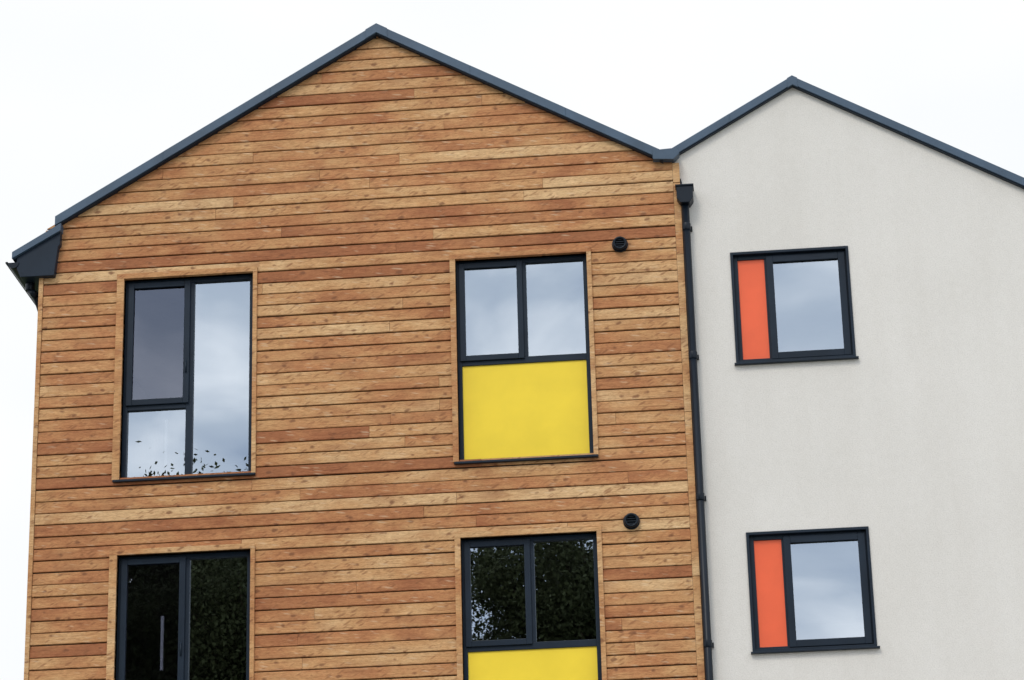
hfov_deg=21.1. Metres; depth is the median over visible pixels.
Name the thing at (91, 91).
sky
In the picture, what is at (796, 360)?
sill
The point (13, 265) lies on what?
gutter stop end
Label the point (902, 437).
render wall
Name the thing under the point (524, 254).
window surround
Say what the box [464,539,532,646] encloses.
sash
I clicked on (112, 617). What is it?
window surround
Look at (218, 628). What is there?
room interior
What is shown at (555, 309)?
window panes
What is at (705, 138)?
verge flashing drip
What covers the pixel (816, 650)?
sill
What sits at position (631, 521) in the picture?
wall vent
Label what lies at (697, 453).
downpipe
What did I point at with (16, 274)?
gutter
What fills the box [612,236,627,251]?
wall vent
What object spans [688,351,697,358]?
pipe collar
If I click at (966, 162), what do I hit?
verge flashing drip
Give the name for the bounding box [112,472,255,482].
sill
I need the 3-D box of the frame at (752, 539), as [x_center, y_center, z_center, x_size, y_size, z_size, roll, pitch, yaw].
[2.747,2.310,25.284,1.077,1.086,0.070,-3,-21,5]
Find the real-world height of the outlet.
0.140 m
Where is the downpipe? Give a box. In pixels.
[682,204,712,679]
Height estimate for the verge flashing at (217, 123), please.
0.723 m
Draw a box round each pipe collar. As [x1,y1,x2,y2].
[682,222,690,230]
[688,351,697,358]
[696,492,704,500]
[703,639,711,647]
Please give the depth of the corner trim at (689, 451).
25.78 m
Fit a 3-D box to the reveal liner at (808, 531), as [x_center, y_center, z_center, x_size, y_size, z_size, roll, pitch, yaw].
[2.745,2.301,25.259,1.129,1.138,0.114,-3,-21,5]
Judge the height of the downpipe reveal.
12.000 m
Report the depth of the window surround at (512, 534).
25.48 m
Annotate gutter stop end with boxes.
[7,262,18,267]
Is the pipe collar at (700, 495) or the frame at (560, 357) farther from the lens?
the frame at (560, 357)
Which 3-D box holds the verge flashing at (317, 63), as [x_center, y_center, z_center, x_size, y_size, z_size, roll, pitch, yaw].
[-1.871,-2.755,27.535,1.069,0.723,0.230,-3,-21,5]
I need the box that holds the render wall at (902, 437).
[675,88,1023,679]
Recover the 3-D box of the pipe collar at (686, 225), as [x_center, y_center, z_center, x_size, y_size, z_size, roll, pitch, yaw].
[1.680,-1.088,26.495,0.084,0.070,0.084,-3,-21,5]
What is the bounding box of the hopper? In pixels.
[676,186,693,207]
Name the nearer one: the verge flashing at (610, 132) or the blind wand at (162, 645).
the blind wand at (162, 645)
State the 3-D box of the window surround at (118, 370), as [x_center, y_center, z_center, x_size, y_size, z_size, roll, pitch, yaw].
[-3.139,0.326,26.504,1.384,2.108,0.116,-3,-21,5]
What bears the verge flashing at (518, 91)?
on the gable wall at (363, 426)
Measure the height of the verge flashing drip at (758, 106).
0.375 m
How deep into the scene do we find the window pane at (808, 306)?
28.27 m
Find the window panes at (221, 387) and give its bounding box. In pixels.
[127,282,249,477]
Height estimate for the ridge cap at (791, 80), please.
0.129 m
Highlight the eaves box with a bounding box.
[16,232,62,292]
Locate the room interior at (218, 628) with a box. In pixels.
[125,558,246,679]
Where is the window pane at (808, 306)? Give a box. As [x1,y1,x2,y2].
[773,259,843,351]
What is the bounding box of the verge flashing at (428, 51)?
[377,29,469,73]
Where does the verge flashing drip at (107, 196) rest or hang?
attached to the verge flashing at (109, 188)
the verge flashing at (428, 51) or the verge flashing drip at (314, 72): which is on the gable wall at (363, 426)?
the verge flashing at (428, 51)
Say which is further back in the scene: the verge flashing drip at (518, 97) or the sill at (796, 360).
the verge flashing drip at (518, 97)
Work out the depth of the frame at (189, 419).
26.48 m
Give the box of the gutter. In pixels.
[9,267,34,302]
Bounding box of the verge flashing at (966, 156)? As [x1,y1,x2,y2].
[908,127,1023,185]
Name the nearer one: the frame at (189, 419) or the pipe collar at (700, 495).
the pipe collar at (700, 495)
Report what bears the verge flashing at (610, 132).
attached to the gable wall at (363, 426)
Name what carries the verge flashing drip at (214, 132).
attached to the verge flashing at (217, 123)
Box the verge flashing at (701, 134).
[673,114,729,152]
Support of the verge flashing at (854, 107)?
attached to the render wall at (902, 437)
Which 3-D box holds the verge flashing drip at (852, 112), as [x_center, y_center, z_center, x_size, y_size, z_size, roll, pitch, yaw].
[3.304,-2.201,26.891,1.083,0.634,0.206,-3,-21,5]
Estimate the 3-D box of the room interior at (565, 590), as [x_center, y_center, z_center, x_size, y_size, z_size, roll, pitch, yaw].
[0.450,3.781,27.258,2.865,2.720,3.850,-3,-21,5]
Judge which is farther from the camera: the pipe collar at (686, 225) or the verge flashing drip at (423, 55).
the verge flashing drip at (423, 55)
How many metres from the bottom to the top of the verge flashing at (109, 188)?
0.723 m
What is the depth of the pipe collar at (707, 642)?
25.02 m
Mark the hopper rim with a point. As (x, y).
(690, 184)
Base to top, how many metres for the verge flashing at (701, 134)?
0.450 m
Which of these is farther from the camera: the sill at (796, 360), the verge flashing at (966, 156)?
the verge flashing at (966, 156)
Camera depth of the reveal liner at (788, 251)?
26.29 m
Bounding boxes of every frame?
[116,551,249,679]
[121,275,252,477]
[456,255,593,459]
[461,533,601,679]
[733,250,852,360]
[749,531,873,649]
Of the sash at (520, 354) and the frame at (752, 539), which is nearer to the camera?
the frame at (752, 539)
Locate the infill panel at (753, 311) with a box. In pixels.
[738,260,769,359]
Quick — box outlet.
[25,282,34,291]
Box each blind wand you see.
[160,616,163,670]
[164,420,167,466]
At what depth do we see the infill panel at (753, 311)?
26.27 m
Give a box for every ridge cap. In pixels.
[365,23,386,38]
[787,75,797,87]
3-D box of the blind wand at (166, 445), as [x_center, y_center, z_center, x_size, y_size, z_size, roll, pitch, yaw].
[-3.328,0.994,26.468,0.026,0.470,0.025,-3,-21,5]
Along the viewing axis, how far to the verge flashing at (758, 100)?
26.91 m
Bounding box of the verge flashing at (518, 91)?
[470,66,565,116]
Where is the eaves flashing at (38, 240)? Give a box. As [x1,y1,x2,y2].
[12,223,63,261]
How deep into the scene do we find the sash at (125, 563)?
25.74 m
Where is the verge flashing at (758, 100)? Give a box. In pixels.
[729,79,786,121]
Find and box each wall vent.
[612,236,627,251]
[623,513,639,529]
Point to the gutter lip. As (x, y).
(18, 281)
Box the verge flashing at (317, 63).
[270,31,375,96]
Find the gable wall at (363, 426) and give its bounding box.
[29,38,696,679]
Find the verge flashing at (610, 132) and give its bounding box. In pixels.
[565,108,662,159]
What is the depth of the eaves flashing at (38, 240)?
27.00 m
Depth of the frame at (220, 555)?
25.76 m
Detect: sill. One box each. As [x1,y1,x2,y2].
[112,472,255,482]
[454,454,597,464]
[735,356,858,365]
[751,646,879,654]
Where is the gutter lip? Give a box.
[5,262,34,303]
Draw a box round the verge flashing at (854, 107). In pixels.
[797,78,907,134]
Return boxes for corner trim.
[24,278,43,679]
[672,163,704,679]
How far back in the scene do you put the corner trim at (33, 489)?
26.22 m
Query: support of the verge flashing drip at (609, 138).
attached to the gable wall at (363, 426)
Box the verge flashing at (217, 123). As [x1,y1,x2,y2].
[163,88,269,160]
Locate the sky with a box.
[0,0,1023,679]
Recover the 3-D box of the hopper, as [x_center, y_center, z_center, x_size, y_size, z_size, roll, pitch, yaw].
[1.674,-1.383,26.606,0.158,0.170,0.151,-3,-21,5]
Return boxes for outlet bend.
[27,289,37,298]
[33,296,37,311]
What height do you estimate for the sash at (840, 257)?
1.052 m
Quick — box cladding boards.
[29,37,697,679]
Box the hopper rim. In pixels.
[675,183,693,190]
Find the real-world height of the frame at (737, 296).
1.086 m
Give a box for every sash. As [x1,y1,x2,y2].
[118,556,185,679]
[125,280,190,405]
[458,260,524,361]
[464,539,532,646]
[766,252,851,358]
[783,532,872,647]
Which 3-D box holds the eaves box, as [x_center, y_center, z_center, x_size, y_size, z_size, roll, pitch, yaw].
[-4.618,-0.728,27.296,0.430,0.468,0.670,-3,-21,5]
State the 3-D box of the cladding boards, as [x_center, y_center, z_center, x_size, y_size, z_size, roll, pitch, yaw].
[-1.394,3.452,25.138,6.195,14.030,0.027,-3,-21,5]
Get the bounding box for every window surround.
[106,543,255,679]
[111,266,257,479]
[449,246,598,462]
[454,525,606,679]
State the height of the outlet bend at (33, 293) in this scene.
0.121 m
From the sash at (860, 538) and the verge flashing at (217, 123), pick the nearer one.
the sash at (860, 538)
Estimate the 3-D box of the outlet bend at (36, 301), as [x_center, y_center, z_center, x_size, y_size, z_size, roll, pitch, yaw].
[-4.664,-0.322,27.181,0.072,0.206,0.340,-3,-21,5]
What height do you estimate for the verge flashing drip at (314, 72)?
0.639 m
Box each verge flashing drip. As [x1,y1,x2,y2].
[57,161,163,224]
[163,97,270,163]
[270,34,376,99]
[376,33,470,77]
[470,75,565,119]
[566,118,663,163]
[679,122,729,155]
[730,86,791,124]
[792,85,908,137]
[908,136,1023,188]
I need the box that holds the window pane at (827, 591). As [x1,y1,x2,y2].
[790,540,864,639]
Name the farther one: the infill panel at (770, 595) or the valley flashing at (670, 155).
the valley flashing at (670, 155)
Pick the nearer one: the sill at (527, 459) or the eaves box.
the sill at (527, 459)
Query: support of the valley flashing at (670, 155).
attached to the cladding boards
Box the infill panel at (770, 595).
[754,540,787,646]
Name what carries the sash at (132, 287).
attached to the frame at (189, 419)
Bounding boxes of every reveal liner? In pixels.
[730,246,855,362]
[746,526,876,651]
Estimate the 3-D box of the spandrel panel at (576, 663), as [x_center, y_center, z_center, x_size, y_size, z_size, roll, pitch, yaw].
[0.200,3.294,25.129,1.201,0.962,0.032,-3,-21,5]
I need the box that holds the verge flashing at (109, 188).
[55,152,162,225]
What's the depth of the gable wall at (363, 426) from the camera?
26.05 m
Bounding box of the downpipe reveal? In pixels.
[681,207,705,679]
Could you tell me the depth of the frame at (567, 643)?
25.36 m
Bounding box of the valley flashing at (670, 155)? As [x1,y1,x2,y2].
[652,148,679,162]

